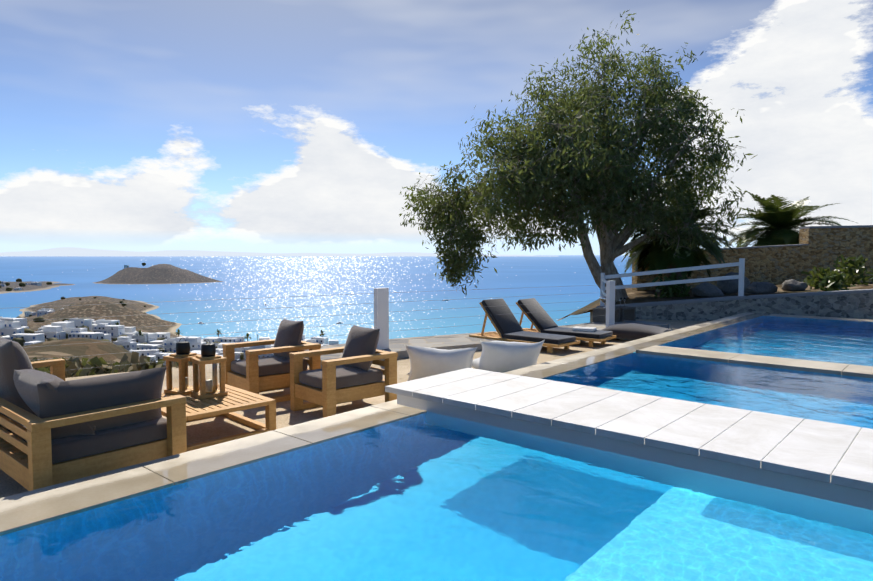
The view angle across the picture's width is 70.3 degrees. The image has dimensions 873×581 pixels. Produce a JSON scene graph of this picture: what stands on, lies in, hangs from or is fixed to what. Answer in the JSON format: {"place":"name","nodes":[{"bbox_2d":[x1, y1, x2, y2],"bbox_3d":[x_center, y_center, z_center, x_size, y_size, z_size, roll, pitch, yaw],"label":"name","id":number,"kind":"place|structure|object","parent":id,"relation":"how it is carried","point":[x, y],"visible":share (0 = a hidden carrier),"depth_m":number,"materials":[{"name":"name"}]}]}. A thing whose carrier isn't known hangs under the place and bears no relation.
{"place":"outdoors","nodes":[
{"label":"outdoors","id":0,"kind":"place"},
{"bbox_2d":[0,264,223,363],"bbox_3d":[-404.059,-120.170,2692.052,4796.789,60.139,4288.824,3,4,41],"label":"island","id":1,"kind":"structure","parent":0,"point":[140,319],"depth_m":507.85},
{"bbox_2d":[0,263,243,359],"bbox_3d":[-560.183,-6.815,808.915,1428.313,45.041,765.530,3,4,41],"label":"town trees","id":2,"kind":"object","parent":1,"relation":"on","point":[21,341],"visible":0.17,"depth_m":386.91,"materials":[{"name":"green plant"}]},
{"bbox_2d":[0,265,338,365],"bbox_3d":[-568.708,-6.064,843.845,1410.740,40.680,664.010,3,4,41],"label":"town buildings","id":3,"kind":"structure","parent":1,"relation":"on","point":[9,330],"depth_m":365.83,"materials":[{"name":"white paint"}]},
{"bbox_3d":[-7.834,3.504,14.100,16.650,5.154,18.600,3,4,41],"label":"edge bank","id":4,"kind":"object","parent":1,"relation":"on","visible":0},
{"bbox_2d":[30,351,263,377],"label":"slope shrubs","id":5,"kind":"object","parent":4,"relation":"on","point":[79,365],"visible":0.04,"depth_m":9.53,"materials":[{"name":"green plant"}]},
{"bbox_2d":[0,247,535,255],"bbox_3d":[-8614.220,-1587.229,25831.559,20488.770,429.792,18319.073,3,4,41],"label":"distant hills","id":6,"kind":"structure","parent":0,"point":[67,251],"depth_m":25797.85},
{"bbox_2d":[0,255,631,343],"bbox_3d":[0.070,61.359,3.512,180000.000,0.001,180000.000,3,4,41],"label":"sea water","id":7,"kind":"structure","parent":0,"point":[259,280],"depth_m":1071.86,"materials":[{"name":"blue liquid"}]},
{"bbox_2d":[199,299,448,323],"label":"boats","id":8,"kind":"object","parent":7,"relation":"on","point":[342,322],"visible":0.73,"depth_m":556.01,"materials":[{"name":"white paint"}]},
{"bbox_2d":[0,311,708,497],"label":"terrace floor","id":9,"kind":"structure","parent":0,"point":[208,429],"depth_m":6.90,"materials":[{"name":"beige stone"}]},
{"bbox_2d":[0,337,186,490],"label":"sofa","id":10,"kind":"object","parent":9,"relation":"on","point":[56,427],"visible":0.92,"depth_m":4.45,"materials":[{"name":"grey fabric"}]},
{"bbox_2d":[161,384,275,451],"bbox_3d":[-2.278,1.219,6.056,1.100,0.330,0.950,3,5,45],"label":"coffee table","id":11,"kind":"object","parent":9,"relation":"on","point":[235,399],"visible":0.35,"depth_m":5.94,"materials":[{"name":"brown wood"}]},
{"bbox_2d":[163,338,199,395],"bbox_3d":[-2.582,0.759,6.321,0.270,0.558,0.270,2,4,29],"label":"lantern","id":12,"kind":"object","parent":11,"relation":"on","point":[179,373],"visible":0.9,"depth_m":6.25,"materials":[{"name":"brown wood"}]},
{"bbox_2d":[190,340,227,398],"bbox_3d":[-2.275,0.767,6.186,0.270,0.558,0.270,-3,4,-40],"label":"lantern","id":13,"kind":"object","parent":11,"relation":"on","point":[208,372],"visible":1,"depth_m":6.12,"materials":[{"name":"brown wood"}]},
{"bbox_2d":[222,319,320,402],"bbox_3d":[-2.020,0.834,7.600,0.920,0.922,0.790,-3,4,-40],"label":"armchair","id":14,"kind":"object","parent":9,"relation":"on","point":[252,372],"visible":0.65,"depth_m":7.44,"materials":[{"name":"brown wood"}]},
{"bbox_2d":[0,285,605,369],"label":"railing cables","id":15,"kind":"object","parent":9,"relation":"on","point":[280,318],"visible":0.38,"depth_m":9.29,"materials":[{"name":"grey metal"}]},
{"bbox_2d":[289,325,397,417],"bbox_3d":[-1.036,0.881,6.919,0.920,0.907,0.790,-3,4,-42],"label":"armchair","id":16,"kind":"object","parent":9,"relation":"on","point":[329,385],"visible":0.98,"depth_m":6.84,"materials":[{"name":"brown wood"}]},
{"bbox_2d":[404,344,477,380],"bbox_3d":[0.068,0.969,8.289,0.955,0.621,0.949,0,3,3],"label":"bean bag","id":17,"kind":"object","parent":9,"relation":"on","point":[426,362],"visible":0.58,"depth_m":7.84,"materials":[{"name":"white fabric"}]},
{"bbox_2d":[303,320,668,367],"bbox_3d":[1.494,2.698,12.568,8.839,3.630,1.597,-2,4,-34],"label":"terrace flagstone band","id":18,"kind":"object","parent":9,"relation":"attached to","point":[451,342],"visible":0.1,"depth_m":11.33,"materials":[{"name":"beige stone"}]},
{"bbox_2d":[472,340,544,372],"bbox_3d":[0.970,0.945,8.883,0.955,0.603,0.960,0,3,-7],"label":"bean bag","id":19,"kind":"object","parent":9,"relation":"on","point":[501,356],"visible":0.71,"depth_m":8.46,"materials":[{"name":"white fabric"}]},
{"bbox_2d":[469,298,579,352],"bbox_3d":[1.628,0.628,11.671,2.020,0.866,0.740,3,4,43],"label":"lounger","id":20,"kind":"object","parent":9,"relation":"on","point":[507,326],"visible":0.96,"depth_m":11.72,"materials":[{"name":"grey fabric"}]},
{"bbox_2d":[516,298,615,346],"bbox_3d":[2.468,0.611,12.333,2.020,0.826,0.740,3,4,38],"label":"lounger","id":21,"kind":"object","parent":9,"relation":"on","point":[538,315],"visible":0.73,"depth_m":12.30,"materials":[{"name":"grey fabric"}]},
{"bbox_2d":[593,307,619,322],"bbox_3d":[4.065,0.651,14.818,0.500,0.460,0.420,-2,4,-35],"label":"side table","id":22,"kind":"object","parent":9,"relation":"on","point":[597,314],"visible":0.5,"depth_m":14.72,"materials":[{"name":"wicker"}]},
{"bbox_2d":[600,296,605,307],"bbox_3d":[4.057,0.287,14.791,0.320,0.270,0.320,3,4,41],"label":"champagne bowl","id":23,"kind":"object","parent":22,"relation":"on","point":[603,299],"visible":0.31,"depth_m":14.72,"materials":[{"name":"silver metal"}]},
{"bbox_2d":[615,306,635,321],"bbox_3d":[4.540,0.632,15.150,0.500,0.460,0.420,-2,4,-35],"label":"side table","id":24,"kind":"object","parent":9,"relation":"on","point":[627,313],"visible":0.54,"depth_m":15.11,"materials":[{"name":"wicker"}]},
{"bbox_2d":[602,323,672,340],"bbox_3d":[4.043,0.839,12.634,1.350,0.334,1.020,2,4,29],"label":"bean bag","id":25,"kind":"object","parent":9,"relation":"on","point":[630,331],"visible":0.69,"depth_m":12.33,"materials":[{"name":"white fabric"}]},
{"bbox_2d":[0,0,872,254],"label":"sky","id":26,"kind":"structure","parent":0,"point":[254,126],"materials":[{"name":"blue"}]},
{"bbox_2d":[374,281,614,349],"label":"railing posts","id":27,"kind":"object","parent":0,"point":[381,309],"visible":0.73,"depth_m":10.52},
{"bbox_2d":[557,282,872,320],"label":"ground","id":28,"kind":"structure","parent":0,"point":[634,296],"depth_m":19.60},
{"bbox_2d":[399,10,756,301],"bbox_3d":[4.568,-3.132,21.147,11.124,12.024,10.029,3,4,41],"label":"eucalyptus tree","id":29,"kind":"object","parent":28,"relation":"on","point":[540,176],"depth_m":19.48,"materials":[{"name":"green plant"}]},
{"bbox_2d":[621,194,743,289],"bbox_3d":[8.461,-1.649,22.176,4.322,3.469,4.836,3,4,41],"label":"palm","id":30,"kind":"object","parent":28,"relation":"on","point":[655,256],"depth_m":21.19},
{"bbox_2d":[692,272,807,296],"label":"boulders","id":31,"kind":"object","parent":28,"relation":"on","point":[707,289],"visible":0.92,"depth_m":18.64,"materials":[{"name":"grey stone"}]},
{"bbox_2d":[632,227,872,290],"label":"stone wall","id":32,"kind":"structure","parent":28,"relation":"on","point":[825,248],"depth_m":23.67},
{"bbox_2d":[632,225,872,253],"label":"wall coping","id":33,"kind":"object","parent":32,"relation":"on","point":[852,226],"visible":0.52,"depth_m":23.63,"materials":[{"name":"beige stone"}]},
{"bbox_2d":[636,293,872,320],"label":"low stone wall","id":34,"kind":"structure","parent":28,"relation":"on","point":[857,305],"depth_m":15.49,"materials":[{"name":"grey stone"}]},
{"bbox_2d":[600,258,744,305],"bbox_3d":[5.205,-0.165,15.978,4.854,1.325,2.783,-2,4,-31],"label":"railing","id":35,"kind":"object","parent":34,"relation":"on","point":[740,264],"visible":0.81,"depth_m":16.50,"materials":[{"name":"white paint"}]},
{"bbox_2d":[596,289,872,307],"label":"wall coping","id":36,"kind":"object","parent":34,"relation":"on","point":[727,298],"visible":0.83,"depth_m":15.91,"materials":[{"name":"grey stone"}]},
{"bbox_2d":[652,255,872,297],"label":"planter shrubs","id":37,"kind":"object","parent":28,"relation":"on","point":[829,281],"visible":0.96,"depth_m":19.10,"materials":[{"name":"green plant"}]},
{"bbox_2d":[720,192,858,247],"bbox_3d":[17.663,-2.820,31.024,5.940,4.192,6.022,3,4,41],"label":"palm","id":38,"kind":"object","parent":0,"point":[773,217],"depth_m":30.24,"materials":[{"name":"green plant"}]},
{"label":"pool basin","id":39,"kind":"structure","parent":0,"visible":0},
{"bbox_2d":[0,315,872,580],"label":"pool water","id":40,"kind":"structure","parent":39,"relation":"in","point":[426,496],"depth_m":3.53,"materials":[{"name":"blue liquid"}]},
{"bbox_2d":[0,312,872,532],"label":"pool coping","id":41,"kind":"object","parent":39,"relation":"in","point":[34,506],"visible":0.71,"depth_m":4.89,"materials":[{"name":"beige stone"}]},
{"bbox_2d":[397,394,872,509],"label":"bridge beam","id":42,"kind":"structure","parent":39,"relation":"on","point":[825,491],"depth_m":4.32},
{"bbox_2d":[385,368,872,491],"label":"bridge slabs","id":43,"kind":"structure","parent":42,"relation":"on","point":[832,453],"depth_m":4.74,"materials":[{"name":"white stone"}]}
]}

